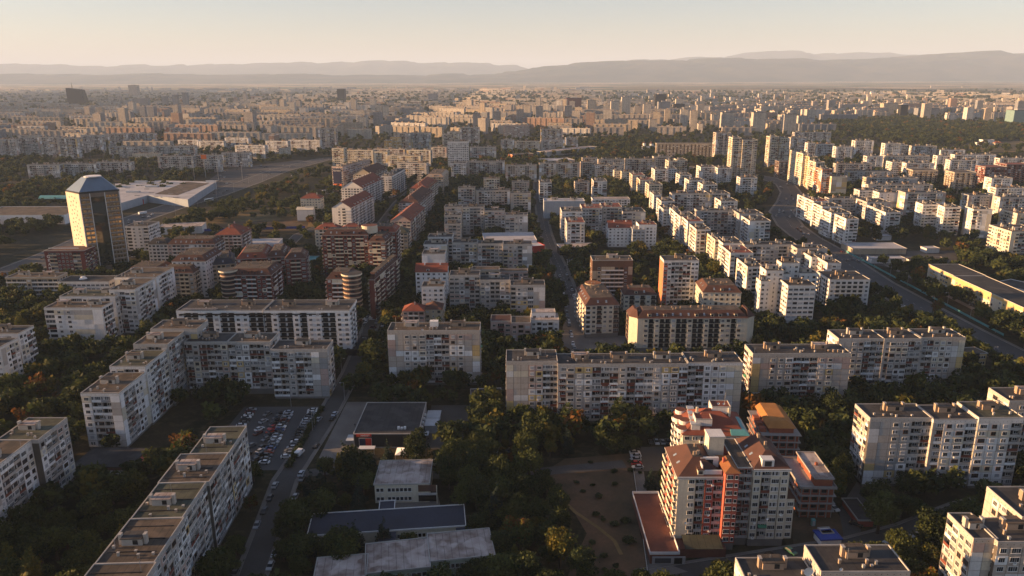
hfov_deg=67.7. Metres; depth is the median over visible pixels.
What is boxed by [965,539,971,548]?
window
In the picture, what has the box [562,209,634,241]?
windows
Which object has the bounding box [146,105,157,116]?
tower block
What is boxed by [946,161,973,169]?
windows
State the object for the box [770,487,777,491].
window
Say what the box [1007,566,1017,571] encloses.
window
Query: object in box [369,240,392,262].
windows
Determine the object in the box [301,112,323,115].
apartment block
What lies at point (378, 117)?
tower block
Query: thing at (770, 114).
apartment block
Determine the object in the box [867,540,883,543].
tree
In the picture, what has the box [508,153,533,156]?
school building
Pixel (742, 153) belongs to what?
windows
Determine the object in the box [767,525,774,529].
window
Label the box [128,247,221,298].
apartment block
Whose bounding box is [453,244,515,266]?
windows
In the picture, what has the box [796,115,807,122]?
tower block
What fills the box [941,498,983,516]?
tree
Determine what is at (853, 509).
garage row
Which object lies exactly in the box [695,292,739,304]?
windows
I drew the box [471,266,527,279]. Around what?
apartment block
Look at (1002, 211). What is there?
windows
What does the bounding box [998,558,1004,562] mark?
window
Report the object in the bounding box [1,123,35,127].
apartment block
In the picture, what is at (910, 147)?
windows
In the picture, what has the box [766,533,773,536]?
window
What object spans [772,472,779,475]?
window
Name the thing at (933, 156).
windows
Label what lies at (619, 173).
apartment block
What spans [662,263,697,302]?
windows
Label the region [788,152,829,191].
windows
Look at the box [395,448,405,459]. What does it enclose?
pavilion
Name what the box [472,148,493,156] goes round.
windows
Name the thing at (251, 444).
car
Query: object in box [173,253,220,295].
windows
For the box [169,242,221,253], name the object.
windows
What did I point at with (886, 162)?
windows
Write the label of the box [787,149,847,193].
apartment block
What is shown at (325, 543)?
tree
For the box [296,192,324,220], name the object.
house
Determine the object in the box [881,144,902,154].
windows
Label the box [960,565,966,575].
window
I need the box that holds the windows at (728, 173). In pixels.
[696,168,731,182]
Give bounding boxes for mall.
[482,232,536,241]
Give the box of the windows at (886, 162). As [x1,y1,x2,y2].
[885,162,930,173]
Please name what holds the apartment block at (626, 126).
on the ground at (182, 415)
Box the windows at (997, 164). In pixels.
[975,164,1023,186]
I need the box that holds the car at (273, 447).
[265,445,275,449]
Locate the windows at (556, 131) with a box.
[540,130,557,140]
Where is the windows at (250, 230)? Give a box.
[229,230,252,250]
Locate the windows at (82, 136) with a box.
[64,136,105,157]
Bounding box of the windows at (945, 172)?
[944,172,972,192]
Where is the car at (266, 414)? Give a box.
[262,411,272,416]
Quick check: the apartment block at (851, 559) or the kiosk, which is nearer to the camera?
the apartment block at (851, 559)
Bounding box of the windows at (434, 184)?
[392,184,437,240]
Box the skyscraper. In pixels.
[65,83,89,104]
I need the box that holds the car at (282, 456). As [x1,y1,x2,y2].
[280,454,290,458]
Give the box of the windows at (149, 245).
[149,245,164,260]
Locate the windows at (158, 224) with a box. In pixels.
[125,224,160,255]
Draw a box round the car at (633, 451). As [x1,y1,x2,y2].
[629,450,640,453]
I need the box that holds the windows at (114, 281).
[63,281,114,288]
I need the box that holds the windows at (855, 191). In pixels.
[855,191,888,200]
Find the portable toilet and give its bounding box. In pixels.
[810,518,815,525]
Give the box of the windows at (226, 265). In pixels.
[213,265,229,283]
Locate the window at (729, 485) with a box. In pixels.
[726,483,732,487]
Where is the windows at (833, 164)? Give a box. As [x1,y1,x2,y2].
[832,164,867,173]
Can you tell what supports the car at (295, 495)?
on the street at (258, 553)
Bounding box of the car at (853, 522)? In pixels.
[849,519,863,527]
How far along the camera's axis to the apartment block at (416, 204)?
771.10 m
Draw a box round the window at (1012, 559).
[1009,557,1019,562]
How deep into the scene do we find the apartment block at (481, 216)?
721.03 m
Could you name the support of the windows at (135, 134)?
in the apartment block at (114, 138)
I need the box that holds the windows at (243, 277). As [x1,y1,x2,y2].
[242,267,283,298]
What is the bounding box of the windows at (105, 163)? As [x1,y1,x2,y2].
[71,163,134,174]
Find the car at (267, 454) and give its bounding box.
[261,452,273,456]
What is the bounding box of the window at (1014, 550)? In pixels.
[1011,548,1021,553]
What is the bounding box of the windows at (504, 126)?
[504,126,528,134]
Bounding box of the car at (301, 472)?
[297,470,304,476]
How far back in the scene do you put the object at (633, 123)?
2099.89 m
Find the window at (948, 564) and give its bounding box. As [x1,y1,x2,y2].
[946,560,951,570]
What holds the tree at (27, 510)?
on the ground at (182, 415)
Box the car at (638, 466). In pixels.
[632,464,643,468]
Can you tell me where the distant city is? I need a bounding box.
[0,86,1023,119]
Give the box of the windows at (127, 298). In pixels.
[57,271,173,337]
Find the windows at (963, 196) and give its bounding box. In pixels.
[961,196,1023,214]
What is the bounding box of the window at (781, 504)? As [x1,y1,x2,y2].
[779,502,784,506]
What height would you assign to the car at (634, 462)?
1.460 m
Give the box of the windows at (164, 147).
[116,147,195,157]
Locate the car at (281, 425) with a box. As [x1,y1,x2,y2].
[276,424,286,427]
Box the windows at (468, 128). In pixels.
[443,128,477,145]
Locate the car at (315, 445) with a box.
[312,443,319,448]
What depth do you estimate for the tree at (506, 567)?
223.01 m
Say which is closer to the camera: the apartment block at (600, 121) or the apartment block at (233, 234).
the apartment block at (233, 234)
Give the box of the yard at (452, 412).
[423,405,471,448]
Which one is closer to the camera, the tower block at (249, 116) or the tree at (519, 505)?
the tree at (519, 505)
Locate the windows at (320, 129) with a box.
[320,129,338,146]
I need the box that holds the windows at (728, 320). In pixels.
[643,319,740,346]
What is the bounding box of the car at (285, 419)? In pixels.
[279,418,289,421]
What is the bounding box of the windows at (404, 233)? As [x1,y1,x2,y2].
[404,233,409,248]
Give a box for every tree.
[0,555,23,575]
[2,501,48,526]
[14,311,27,324]
[18,526,58,564]
[19,546,43,575]
[37,525,75,560]
[41,505,73,531]
[55,565,83,575]
[57,548,88,571]
[68,529,103,551]
[74,487,114,515]
[79,541,108,565]
[79,564,91,574]
[95,511,127,533]
[96,482,121,503]
[101,535,114,552]
[105,506,137,534]
[110,468,149,499]
[113,523,122,536]
[130,495,145,504]
[131,500,143,508]
[191,547,226,575]
[197,543,244,575]
[205,569,231,575]
[225,533,246,555]
[242,494,257,511]
[247,572,266,575]
[251,461,263,481]
[270,515,301,539]
[271,538,287,560]
[274,495,300,520]
[276,502,313,536]
[282,530,319,560]
[287,554,312,575]
[296,496,321,510]
[301,469,318,498]
[304,486,339,517]
[306,530,317,557]
[315,455,334,476]
[315,536,327,556]
[317,523,355,555]
[328,530,362,559]
[331,440,345,477]
[333,453,342,479]
[336,444,378,485]
[349,466,375,494]
[350,519,364,553]
[351,485,366,510]
[355,361,371,373]
[371,449,377,471]
[375,516,392,541]
[380,438,393,459]
[399,427,431,459]
[399,532,417,539]
[425,560,455,575]
[431,450,439,461]
[433,438,466,482]
[440,437,466,455]
[449,477,474,508]
[453,558,479,575]
[455,462,481,482]
[460,439,474,450]
[460,444,490,473]
[465,474,494,512]
[465,509,490,531]
[467,431,491,444]
[469,556,499,575]
[475,511,500,532]
[476,437,501,456]
[481,453,513,478]
[483,551,526,575]
[484,470,515,497]
[487,481,505,529]
[490,530,517,557]
[499,492,534,520]
[499,515,529,545]
[504,451,513,461]
[508,471,533,493]
[509,543,520,558]
[511,434,538,454]
[511,448,543,474]
[512,428,535,442]
[513,548,544,575]
[514,474,545,501]
[520,421,545,445]
[534,519,558,545]
[537,545,557,563]
[537,567,564,575]
[543,437,557,457]
[544,526,577,569]
[546,489,570,508]
[547,483,562,494]
[547,502,571,527]
[559,424,574,454]
[559,432,574,444]
[560,526,570,533]
[566,544,599,575]
[601,428,624,453]
[602,567,626,575]
[613,414,627,431]
[622,434,642,449]
[631,567,650,575]
[643,467,656,490]
[651,568,674,575]
[657,467,663,476]
[699,560,729,575]
[705,261,719,273]
[710,559,722,565]
[719,560,734,575]
[816,386,851,415]
[829,449,857,484]
[829,462,850,488]
[833,480,846,496]
[859,490,902,533]
[860,477,895,499]
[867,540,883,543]
[883,542,906,560]
[884,527,910,544]
[892,491,917,516]
[893,534,921,558]
[894,470,922,495]
[901,549,919,565]
[904,557,933,574]
[910,566,937,575]
[911,503,946,545]
[918,542,940,565]
[923,224,929,240]
[930,297,944,311]
[936,535,943,550]
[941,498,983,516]
[956,494,983,511]
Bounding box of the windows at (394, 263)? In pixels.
[374,263,395,316]
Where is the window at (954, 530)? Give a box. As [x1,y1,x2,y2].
[952,525,957,535]
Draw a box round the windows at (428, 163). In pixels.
[399,163,428,178]
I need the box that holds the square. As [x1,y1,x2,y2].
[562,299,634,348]
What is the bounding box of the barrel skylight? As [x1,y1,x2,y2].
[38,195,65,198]
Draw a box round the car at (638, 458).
[630,456,641,460]
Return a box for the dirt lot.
[550,453,645,575]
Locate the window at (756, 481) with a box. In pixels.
[754,479,759,483]
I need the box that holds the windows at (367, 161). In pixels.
[332,161,370,185]
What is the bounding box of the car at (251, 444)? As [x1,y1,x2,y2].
[249,442,256,448]
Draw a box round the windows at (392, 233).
[323,233,400,273]
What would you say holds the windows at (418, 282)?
in the apartment block at (432, 281)
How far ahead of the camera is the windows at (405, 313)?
447.19 m
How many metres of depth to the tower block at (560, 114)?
2586.84 m
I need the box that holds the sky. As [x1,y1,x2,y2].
[0,0,1023,68]
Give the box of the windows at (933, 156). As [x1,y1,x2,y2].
[932,156,992,164]
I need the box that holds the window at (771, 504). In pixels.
[769,502,776,506]
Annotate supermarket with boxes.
[346,402,440,448]
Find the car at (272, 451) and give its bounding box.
[263,449,274,453]
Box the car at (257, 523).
[252,520,260,528]
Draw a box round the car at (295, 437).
[290,436,300,439]
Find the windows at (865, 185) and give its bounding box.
[865,185,923,189]
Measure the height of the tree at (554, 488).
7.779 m
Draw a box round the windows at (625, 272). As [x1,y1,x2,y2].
[590,263,626,285]
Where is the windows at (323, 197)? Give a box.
[301,197,323,209]
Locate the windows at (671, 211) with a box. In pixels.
[670,211,763,253]
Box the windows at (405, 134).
[384,134,428,148]
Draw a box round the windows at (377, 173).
[338,173,381,223]
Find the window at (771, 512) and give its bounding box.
[768,510,775,514]
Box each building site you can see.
[204,219,307,231]
[792,509,842,543]
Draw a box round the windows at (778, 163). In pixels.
[774,163,788,176]
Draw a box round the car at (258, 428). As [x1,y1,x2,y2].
[254,426,264,430]
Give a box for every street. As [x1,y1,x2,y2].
[239,272,398,575]
[288,460,626,478]
[290,227,314,242]
[379,180,420,222]
[535,180,588,351]
[646,499,981,575]
[839,482,865,536]
[863,254,974,309]
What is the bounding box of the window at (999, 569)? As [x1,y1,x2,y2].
[996,567,1002,571]
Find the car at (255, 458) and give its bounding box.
[250,456,260,461]
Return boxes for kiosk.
[962,347,987,366]
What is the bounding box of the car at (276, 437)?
[270,436,281,439]
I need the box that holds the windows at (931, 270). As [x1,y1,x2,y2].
[929,270,1023,314]
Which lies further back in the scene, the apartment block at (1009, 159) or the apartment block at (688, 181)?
the apartment block at (1009, 159)
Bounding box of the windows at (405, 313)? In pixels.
[404,306,443,321]
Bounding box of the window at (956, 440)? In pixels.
[954,438,961,442]
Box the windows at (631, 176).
[630,176,661,197]
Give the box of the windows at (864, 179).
[862,179,914,183]
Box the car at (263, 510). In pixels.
[260,506,268,514]
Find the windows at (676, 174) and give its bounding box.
[676,174,707,191]
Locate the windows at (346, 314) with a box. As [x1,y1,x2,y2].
[178,305,357,348]
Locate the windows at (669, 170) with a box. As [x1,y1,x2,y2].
[653,170,672,182]
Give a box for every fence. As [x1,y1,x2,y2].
[204,226,304,230]
[847,251,1003,335]
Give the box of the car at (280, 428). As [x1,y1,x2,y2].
[275,427,285,430]
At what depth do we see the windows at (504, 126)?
1821.26 m
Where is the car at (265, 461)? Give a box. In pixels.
[258,459,269,464]
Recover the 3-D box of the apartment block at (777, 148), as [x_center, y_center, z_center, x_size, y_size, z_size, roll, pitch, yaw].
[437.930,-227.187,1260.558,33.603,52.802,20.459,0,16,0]
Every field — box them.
[173,207,313,226]
[613,86,1022,92]
[963,141,1023,151]
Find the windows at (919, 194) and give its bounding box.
[901,194,941,215]
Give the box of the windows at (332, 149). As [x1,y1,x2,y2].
[332,149,426,165]
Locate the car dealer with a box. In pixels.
[557,243,594,254]
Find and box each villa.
[975,139,994,145]
[992,141,1002,145]
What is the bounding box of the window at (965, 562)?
[962,557,967,566]
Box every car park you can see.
[209,160,303,187]
[229,407,318,469]
[635,447,665,470]
[854,251,956,266]
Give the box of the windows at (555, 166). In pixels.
[477,163,622,180]
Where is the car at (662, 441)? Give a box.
[659,439,665,444]
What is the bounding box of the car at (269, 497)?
[266,494,273,500]
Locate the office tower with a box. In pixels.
[65,175,128,273]
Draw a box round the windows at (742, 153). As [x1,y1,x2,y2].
[727,138,755,176]
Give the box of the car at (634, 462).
[631,460,641,464]
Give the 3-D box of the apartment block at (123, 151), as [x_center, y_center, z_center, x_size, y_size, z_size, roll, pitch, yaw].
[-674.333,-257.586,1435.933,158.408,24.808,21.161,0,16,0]
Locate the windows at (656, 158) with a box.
[585,158,667,171]
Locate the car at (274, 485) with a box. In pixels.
[271,482,278,488]
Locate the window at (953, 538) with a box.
[951,535,956,543]
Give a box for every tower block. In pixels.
[0,111,24,118]
[0,128,6,137]
[27,116,62,120]
[80,117,110,126]
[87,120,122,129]
[92,113,105,120]
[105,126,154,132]
[110,111,118,120]
[117,107,128,122]
[128,85,139,95]
[128,111,134,121]
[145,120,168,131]
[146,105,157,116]
[152,116,171,120]
[161,95,168,105]
[163,109,172,116]
[171,112,183,123]
[172,94,179,104]
[172,104,181,111]
[182,91,189,104]
[183,113,192,118]
[243,111,257,128]
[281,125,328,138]
[308,117,333,126]
[337,88,345,101]
[357,116,367,127]
[373,111,382,127]
[376,104,382,111]
[382,105,388,117]
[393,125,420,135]
[423,116,447,127]
[428,93,437,99]
[436,111,454,116]
[473,112,480,125]
[478,117,487,133]
[481,111,489,123]
[485,106,493,119]
[493,111,500,119]
[516,109,523,122]
[522,116,564,127]
[524,105,531,116]
[535,105,542,116]
[543,112,556,117]
[548,111,563,117]
[564,105,571,116]
[572,110,580,117]
[584,114,617,123]
[586,111,594,130]
[587,99,595,108]
[603,109,611,118]
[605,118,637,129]
[610,100,619,110]
[621,96,630,113]
[621,113,648,119]
[649,118,656,131]
[653,111,659,125]
[664,109,670,122]
[679,109,687,125]
[689,110,697,131]
[710,113,719,119]
[719,111,734,130]
[743,107,753,112]
[750,111,766,133]
[781,112,796,133]
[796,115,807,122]
[804,108,815,120]
[831,109,841,113]
[880,102,898,113]
[898,103,908,115]
[920,103,931,119]
[962,107,974,119]
[981,108,992,120]
[991,111,1005,120]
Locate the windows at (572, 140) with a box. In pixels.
[503,140,575,149]
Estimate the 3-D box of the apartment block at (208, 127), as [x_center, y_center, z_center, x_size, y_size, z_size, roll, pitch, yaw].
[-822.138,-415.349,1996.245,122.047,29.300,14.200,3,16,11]
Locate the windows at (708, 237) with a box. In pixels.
[707,237,840,291]
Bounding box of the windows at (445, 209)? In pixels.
[445,209,462,236]
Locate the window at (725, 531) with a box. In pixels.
[723,529,728,533]
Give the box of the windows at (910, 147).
[909,147,934,158]
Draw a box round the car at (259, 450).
[255,448,265,452]
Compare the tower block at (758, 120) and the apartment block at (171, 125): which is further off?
the apartment block at (171, 125)
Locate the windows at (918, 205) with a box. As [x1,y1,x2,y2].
[915,205,981,233]
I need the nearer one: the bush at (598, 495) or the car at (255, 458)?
the bush at (598, 495)
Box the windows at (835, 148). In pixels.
[833,148,849,161]
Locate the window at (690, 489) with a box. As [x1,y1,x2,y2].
[688,487,693,491]
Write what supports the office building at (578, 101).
on the ground at (182, 415)
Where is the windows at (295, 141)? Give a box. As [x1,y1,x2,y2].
[242,141,322,157]
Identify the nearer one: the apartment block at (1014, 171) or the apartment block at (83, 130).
the apartment block at (1014, 171)
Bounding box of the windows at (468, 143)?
[448,143,468,167]
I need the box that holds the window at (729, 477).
[727,475,733,479]
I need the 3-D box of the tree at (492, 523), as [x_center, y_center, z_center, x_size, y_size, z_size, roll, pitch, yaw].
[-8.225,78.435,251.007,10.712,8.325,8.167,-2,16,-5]
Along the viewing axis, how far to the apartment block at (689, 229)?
679.71 m
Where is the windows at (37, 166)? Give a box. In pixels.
[37,166,61,177]
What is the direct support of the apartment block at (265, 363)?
on the ground at (182, 415)
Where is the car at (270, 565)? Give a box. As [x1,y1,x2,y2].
[265,561,274,570]
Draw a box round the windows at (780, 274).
[754,265,815,321]
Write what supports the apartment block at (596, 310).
on the ground at (182, 415)
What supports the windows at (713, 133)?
in the apartment block at (720, 142)
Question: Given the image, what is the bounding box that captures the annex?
[309,256,317,259]
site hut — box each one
[813,529,842,543]
[817,526,834,533]
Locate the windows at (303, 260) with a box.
[238,253,308,281]
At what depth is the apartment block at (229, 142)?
1587.07 m
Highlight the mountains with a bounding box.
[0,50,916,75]
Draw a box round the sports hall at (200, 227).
[160,222,206,234]
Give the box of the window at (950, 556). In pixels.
[948,552,953,561]
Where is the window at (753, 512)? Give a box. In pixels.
[751,510,756,514]
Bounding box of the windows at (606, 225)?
[606,225,654,247]
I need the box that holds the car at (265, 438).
[261,436,270,441]
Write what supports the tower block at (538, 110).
on the ground at (182, 415)
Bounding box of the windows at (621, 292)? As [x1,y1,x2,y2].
[620,292,649,310]
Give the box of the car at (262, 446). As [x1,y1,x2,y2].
[257,444,266,448]
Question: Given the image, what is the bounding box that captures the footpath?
[549,488,622,554]
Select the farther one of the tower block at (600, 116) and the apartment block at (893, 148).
the tower block at (600, 116)
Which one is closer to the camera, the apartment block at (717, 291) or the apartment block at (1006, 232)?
the apartment block at (717, 291)
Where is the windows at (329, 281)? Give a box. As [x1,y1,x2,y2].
[328,280,331,298]
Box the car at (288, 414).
[282,412,292,416]
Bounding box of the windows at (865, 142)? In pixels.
[852,142,869,154]
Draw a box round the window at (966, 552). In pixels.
[963,548,969,557]
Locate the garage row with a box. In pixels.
[841,498,872,526]
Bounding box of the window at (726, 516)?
[724,514,729,518]
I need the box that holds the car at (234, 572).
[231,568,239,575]
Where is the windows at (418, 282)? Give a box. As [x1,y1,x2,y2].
[417,268,448,319]
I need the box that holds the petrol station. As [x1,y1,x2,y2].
[252,238,282,246]
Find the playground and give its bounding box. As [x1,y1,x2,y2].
[395,494,439,507]
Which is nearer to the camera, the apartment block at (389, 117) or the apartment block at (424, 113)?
the apartment block at (389, 117)
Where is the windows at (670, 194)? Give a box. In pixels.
[651,194,736,226]
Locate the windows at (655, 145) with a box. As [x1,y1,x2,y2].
[655,145,712,155]
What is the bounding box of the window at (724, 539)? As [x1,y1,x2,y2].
[722,537,727,541]
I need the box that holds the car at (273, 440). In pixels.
[268,439,279,442]
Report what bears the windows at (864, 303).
in the apartment block at (832, 285)
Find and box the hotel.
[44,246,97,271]
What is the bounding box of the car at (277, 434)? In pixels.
[271,432,282,436]
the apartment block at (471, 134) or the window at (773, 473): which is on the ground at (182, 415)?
the apartment block at (471, 134)
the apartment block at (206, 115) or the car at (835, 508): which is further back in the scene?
the apartment block at (206, 115)
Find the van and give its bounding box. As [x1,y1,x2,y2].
[294,448,304,456]
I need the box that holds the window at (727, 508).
[724,506,730,510]
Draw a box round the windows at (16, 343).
[0,334,30,375]
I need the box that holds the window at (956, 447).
[953,445,960,449]
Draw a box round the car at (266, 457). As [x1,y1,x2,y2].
[259,456,271,459]
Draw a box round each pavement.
[0,157,327,268]
[237,260,402,575]
[318,402,366,461]
[377,180,418,222]
[533,183,593,352]
[634,471,687,575]
[641,484,1023,575]
[690,166,1023,355]
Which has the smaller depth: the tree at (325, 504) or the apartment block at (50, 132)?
the tree at (325, 504)
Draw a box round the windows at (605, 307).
[575,293,618,331]
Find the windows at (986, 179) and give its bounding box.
[984,179,1019,194]
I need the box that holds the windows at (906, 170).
[906,170,936,182]
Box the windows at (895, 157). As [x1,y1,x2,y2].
[895,157,927,161]
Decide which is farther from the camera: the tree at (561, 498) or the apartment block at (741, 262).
the apartment block at (741, 262)
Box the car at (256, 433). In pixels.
[253,430,263,435]
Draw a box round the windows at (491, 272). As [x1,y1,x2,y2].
[481,272,521,279]
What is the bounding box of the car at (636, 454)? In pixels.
[630,453,641,456]
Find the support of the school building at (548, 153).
on the ground at (182, 415)
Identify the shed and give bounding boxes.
[470,388,500,403]
[841,242,906,253]
[866,256,905,262]
[874,234,891,240]
[905,257,941,260]
[920,246,939,252]
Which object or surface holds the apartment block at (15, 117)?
on the ground at (182, 415)
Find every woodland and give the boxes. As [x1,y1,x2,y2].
[0,88,1023,575]
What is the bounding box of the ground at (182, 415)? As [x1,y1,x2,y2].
[0,81,1023,575]
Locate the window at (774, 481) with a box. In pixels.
[771,479,778,483]
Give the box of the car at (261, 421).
[258,418,268,423]
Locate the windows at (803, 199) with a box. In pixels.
[800,199,888,242]
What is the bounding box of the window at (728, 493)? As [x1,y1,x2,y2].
[726,491,731,495]
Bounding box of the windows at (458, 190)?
[458,190,527,211]
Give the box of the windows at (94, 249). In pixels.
[57,249,96,270]
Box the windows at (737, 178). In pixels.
[737,178,756,195]
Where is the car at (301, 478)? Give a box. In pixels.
[298,475,304,481]
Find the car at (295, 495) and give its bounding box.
[292,493,298,499]
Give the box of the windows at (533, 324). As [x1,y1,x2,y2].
[493,315,557,340]
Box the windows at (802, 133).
[789,133,829,149]
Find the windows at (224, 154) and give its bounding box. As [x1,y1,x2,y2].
[166,154,251,170]
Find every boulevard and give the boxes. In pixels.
[0,157,331,275]
[689,166,1023,363]
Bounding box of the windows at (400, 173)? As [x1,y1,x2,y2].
[386,173,404,195]
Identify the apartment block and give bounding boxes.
[0,113,10,121]
[0,124,10,127]
[0,134,61,157]
[0,323,38,376]
[0,417,75,527]
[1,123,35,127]
[1,127,48,137]
[5,270,67,299]
[11,115,35,123]
[17,125,47,127]
[20,120,55,123]
[27,162,64,179]
[28,129,79,135]
[31,120,63,128]
[39,122,55,129]
[44,267,177,346]
[57,125,77,129]
[57,133,106,158]
[61,160,134,177]
[62,128,90,132]
[65,132,108,143]
[66,114,91,120]
[69,115,105,117]
[74,117,87,125]
[74,126,100,132]
[80,318,208,448]
[84,426,252,575]
[101,125,131,132]
[107,132,157,145]
[108,144,197,158]
[123,122,150,126]
[123,139,173,145]
[125,220,160,257]
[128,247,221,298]
[138,116,169,122]
[147,236,171,260]
[157,150,252,173]
[164,126,189,132]
[164,132,214,144]
[165,123,178,126]
[167,234,225,255]
[174,126,198,132]
[175,123,220,132]
[176,299,367,355]
[178,136,250,149]
[183,118,211,123]
[184,330,335,397]
[185,116,217,118]
[200,113,213,116]
[210,131,261,140]
[211,118,234,124]
[213,250,236,284]
[215,221,252,250]
[216,120,241,126]
[218,260,284,299]
[222,123,249,131]
[225,114,240,120]
[227,122,255,130]
[235,138,322,158]
[235,243,310,285]
[256,111,277,114]
[257,114,267,119]
[257,120,272,125]
[260,123,284,132]
[262,132,312,140]
[266,124,277,132]
[267,116,292,119]
[268,113,301,116]
[268,133,279,139]
[273,119,305,124]
[277,124,297,132]
[278,146,290,157]
[282,117,303,119]
[289,122,323,124]
[294,115,317,117]
[297,123,322,125]
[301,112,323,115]
[313,113,338,115]
[314,222,360,252]
[316,114,337,117]
[318,126,338,149]
[321,222,401,276]
[325,266,362,321]
[330,116,352,121]
[331,122,362,132]
[332,124,343,135]
[332,146,432,168]
[332,158,370,191]
[332,162,386,225]
[341,114,360,121]
[341,118,350,121]
[347,128,371,138]
[368,118,373,127]
[368,230,400,267]
[368,255,399,319]
[374,145,447,157]
[375,124,392,136]
[381,168,406,197]
[383,119,414,124]
[384,115,401,119]
[384,131,431,148]
[387,317,481,384]
[390,175,437,241]
[391,121,427,131]
[395,117,409,119]
[397,160,428,179]
[399,225,411,260]
[401,300,443,321]
[402,113,421,117]
[406,114,437,122]
[413,112,428,114]
[415,262,448,321]
[422,126,443,136]
[422,231,453,262]
[426,168,448,194]
[442,114,472,122]
[442,126,479,146]
[444,202,462,238]
[447,139,468,167]
[449,268,544,316]
[450,126,459,130]
[451,160,466,177]
[452,117,470,124]
[452,237,531,267]
[458,184,530,213]
[462,203,527,235]
[467,159,623,182]
[468,117,488,126]
[470,145,495,157]
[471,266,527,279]
[484,175,499,188]
[490,120,513,127]
[491,122,527,131]
[491,308,558,341]
[498,125,503,133]
[501,116,510,119]
[501,136,577,152]
[504,124,529,138]
[506,348,742,421]
[510,114,515,120]
[512,179,528,190]
[539,179,551,202]
[540,127,562,142]
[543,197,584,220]
[548,122,571,124]
[548,124,572,128]
[559,127,590,136]
[560,202,645,242]
[562,117,582,126]
[568,114,584,121]
[574,179,589,194]
[574,280,619,337]
[581,111,614,114]
[582,154,669,174]
[590,253,632,295]
[591,177,606,196]
[591,197,629,206]
[593,123,630,131]
[594,126,623,135]
[595,119,604,123]
[606,219,656,249]
[613,168,633,181]
[620,284,656,313]
[625,305,754,351]
[629,172,662,197]
[632,429,795,563]
[638,119,648,128]
[649,113,679,120]
[649,189,737,234]
[651,165,676,183]
[655,143,712,156]
[657,125,686,134]
[658,253,698,304]
[665,157,687,171]
[668,206,770,253]
[670,392,749,445]
[675,172,717,191]
[695,276,741,306]
[696,164,731,183]
[697,112,714,119]
[697,119,719,127]
[697,122,702,132]
[705,233,840,299]
[712,131,730,157]
[721,126,755,135]
[727,135,757,178]
[734,120,749,126]
[734,543,910,575]
[735,112,748,117]
[735,117,749,120]
[736,174,757,197]
[741,341,851,399]
[747,112,776,119]
[754,256,817,322]
[764,134,789,166]
[765,119,780,127]
[765,123,797,131]
[774,160,788,178]
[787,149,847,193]
[788,131,830,153]
[796,193,900,244]
[797,123,836,131]
[804,141,834,159]
[815,270,869,307]
[818,113,857,122]
[826,326,965,390]
[832,145,852,162]
[832,161,872,173]
[844,168,891,183]
[850,399,1023,487]
[851,139,873,159]
[853,187,897,207]
[861,175,917,187]
[863,154,882,167]
[864,181,932,190]
[873,111,890,116]
[880,141,907,155]
[882,153,929,166]
[885,159,934,175]
[896,188,945,216]
[906,168,937,183]
[908,144,936,159]
[913,200,992,238]
[932,152,995,169]
[936,148,964,154]
[938,486,1023,575]
[942,170,976,193]
[944,114,962,119]
[944,158,978,173]
[945,112,979,119]
[960,191,1023,214]
[974,162,1023,187]
[983,175,1023,194]
[986,208,1023,255]
[987,385,1023,454]
[994,156,1023,164]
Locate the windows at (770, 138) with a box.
[764,138,789,165]
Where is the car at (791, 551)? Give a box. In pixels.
[783,546,797,555]
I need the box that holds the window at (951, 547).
[949,543,954,552]
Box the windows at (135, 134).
[109,134,156,145]
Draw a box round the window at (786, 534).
[784,532,789,536]
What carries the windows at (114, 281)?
in the office building at (92, 281)
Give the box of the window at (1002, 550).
[999,548,1006,553]
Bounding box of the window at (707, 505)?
[705,503,710,507]
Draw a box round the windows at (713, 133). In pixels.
[712,133,728,154]
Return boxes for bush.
[284,462,292,467]
[286,457,294,463]
[297,483,305,490]
[589,539,595,545]
[592,511,599,515]
[595,492,602,497]
[600,553,607,557]
[609,520,619,526]
[620,517,631,522]
[622,535,636,543]
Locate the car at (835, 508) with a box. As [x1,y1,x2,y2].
[832,505,839,511]
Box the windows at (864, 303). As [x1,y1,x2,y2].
[815,274,867,304]
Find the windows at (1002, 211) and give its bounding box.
[989,211,1023,252]
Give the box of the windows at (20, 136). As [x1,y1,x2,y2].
[0,136,58,156]
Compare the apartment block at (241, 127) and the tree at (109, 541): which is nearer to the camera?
the tree at (109, 541)
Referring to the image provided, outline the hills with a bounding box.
[0,50,1023,84]
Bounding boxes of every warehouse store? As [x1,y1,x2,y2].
[0,206,69,224]
[113,180,214,210]
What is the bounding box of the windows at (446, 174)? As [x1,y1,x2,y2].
[432,174,448,193]
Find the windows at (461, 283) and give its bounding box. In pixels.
[450,278,525,312]
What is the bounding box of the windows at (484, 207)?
[463,207,521,233]
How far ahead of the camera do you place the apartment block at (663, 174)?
1034.97 m
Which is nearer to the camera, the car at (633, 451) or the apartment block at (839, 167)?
the car at (633, 451)
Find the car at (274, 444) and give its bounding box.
[267,442,278,446]
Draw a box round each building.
[57,275,116,288]
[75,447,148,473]
[132,98,150,105]
[132,151,161,160]
[307,500,470,542]
[313,553,368,575]
[365,537,430,575]
[373,459,437,503]
[427,527,495,574]
[432,124,445,128]
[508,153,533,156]
[532,242,544,253]
[537,146,596,156]
[539,158,573,161]
[566,97,581,106]
[654,93,665,105]
[657,101,669,108]
[672,118,679,123]
[673,103,684,107]
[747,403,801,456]
[782,451,837,517]
[913,108,939,116]
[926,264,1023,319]
[1005,109,1023,122]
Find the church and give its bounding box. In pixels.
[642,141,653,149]
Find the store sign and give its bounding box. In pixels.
[206,180,216,188]
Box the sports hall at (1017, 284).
[1000,279,1023,290]
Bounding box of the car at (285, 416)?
[280,415,290,418]
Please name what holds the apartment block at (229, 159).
on the ground at (182, 415)
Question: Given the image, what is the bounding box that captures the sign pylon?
[201,155,206,176]
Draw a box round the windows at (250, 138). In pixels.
[180,138,250,148]

